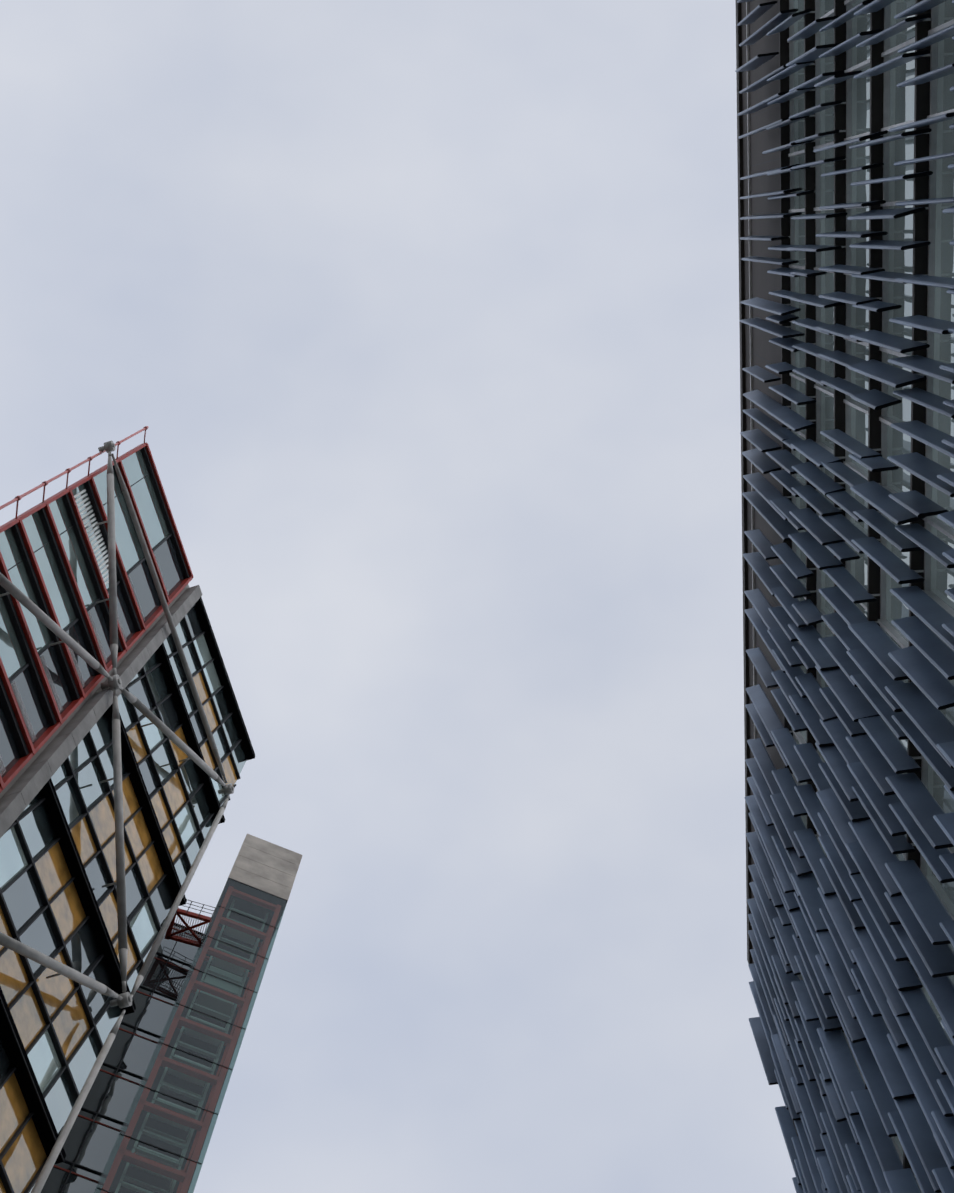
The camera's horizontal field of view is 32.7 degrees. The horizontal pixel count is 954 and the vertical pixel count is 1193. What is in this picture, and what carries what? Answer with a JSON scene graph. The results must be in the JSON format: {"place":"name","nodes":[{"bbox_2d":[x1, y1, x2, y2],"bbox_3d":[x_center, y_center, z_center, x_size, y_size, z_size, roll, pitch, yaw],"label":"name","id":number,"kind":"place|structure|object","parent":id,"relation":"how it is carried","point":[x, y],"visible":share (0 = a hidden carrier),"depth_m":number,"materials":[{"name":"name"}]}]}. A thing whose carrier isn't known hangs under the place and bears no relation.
{"place":"outdoors","nodes":[
{"label":"outdoors","id":0,"kind":"place"},
{"bbox_2d":[164,899,215,946],"bbox_3d":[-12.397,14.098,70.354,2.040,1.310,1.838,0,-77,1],"label":"lift bridge","id":1,"kind":"structure","parent":0,"point":[170,934],"depth_m":69.84,"materials":[{"name":"red metal"}]},
{"bbox_2d":[0,0,795,1192],"label":"sky","id":2,"kind":"structure","parent":0,"point":[420,318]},
{"label":"ground","id":3,"kind":"structure","parent":0,"visible":0},
{"bbox_2d":[41,922,203,1192],"bbox_3d":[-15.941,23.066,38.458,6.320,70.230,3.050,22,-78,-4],"label":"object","id":4,"kind":"structure","parent":3,"relation":"on","point":[90,1141],"depth_m":59.94,"materials":[{"name":"grey"}]},
{"bbox_2d":[0,426,254,1192],"bbox_3d":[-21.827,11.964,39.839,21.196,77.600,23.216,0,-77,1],"label":"building","id":5,"kind":"structure","parent":3,"relation":"on","point":[58,902],"depth_m":55.65,"materials":[{"name":"black glass"}]},
{"bbox_2d":[0,440,233,1192],"bbox_3d":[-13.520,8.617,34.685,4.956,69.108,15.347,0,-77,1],"label":"structural bracing","id":6,"kind":"object","parent":5,"relation":"attached to","point":[113,683],"visible":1,"depth_m":56.04,"materials":[{"name":"grey metal"}]},
{"bbox_2d":[94,834,302,1192],"bbox_3d":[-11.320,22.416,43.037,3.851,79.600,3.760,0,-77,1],"label":"lift tower","id":7,"kind":"structure","parent":3,"relation":"on","point":[162,1142],"depth_m":62.03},
{"bbox_2d":[736,0,953,1192],"bbox_3d":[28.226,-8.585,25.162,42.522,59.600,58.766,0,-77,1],"label":"building facade","id":8,"kind":"structure","parent":3,"relation":"on","point":[880,102],"depth_m":37.64,"materials":[{"name":"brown metal"}]},
{"bbox_2d":[735,0,953,1192],"bbox_3d":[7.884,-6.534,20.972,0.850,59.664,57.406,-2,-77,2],"label":"louvers","id":9,"kind":"object","parent":8,"relation":"attached to","point":[859,928],"visible":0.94,"depth_m":37.23,"materials":[{"name":"grey metal"}]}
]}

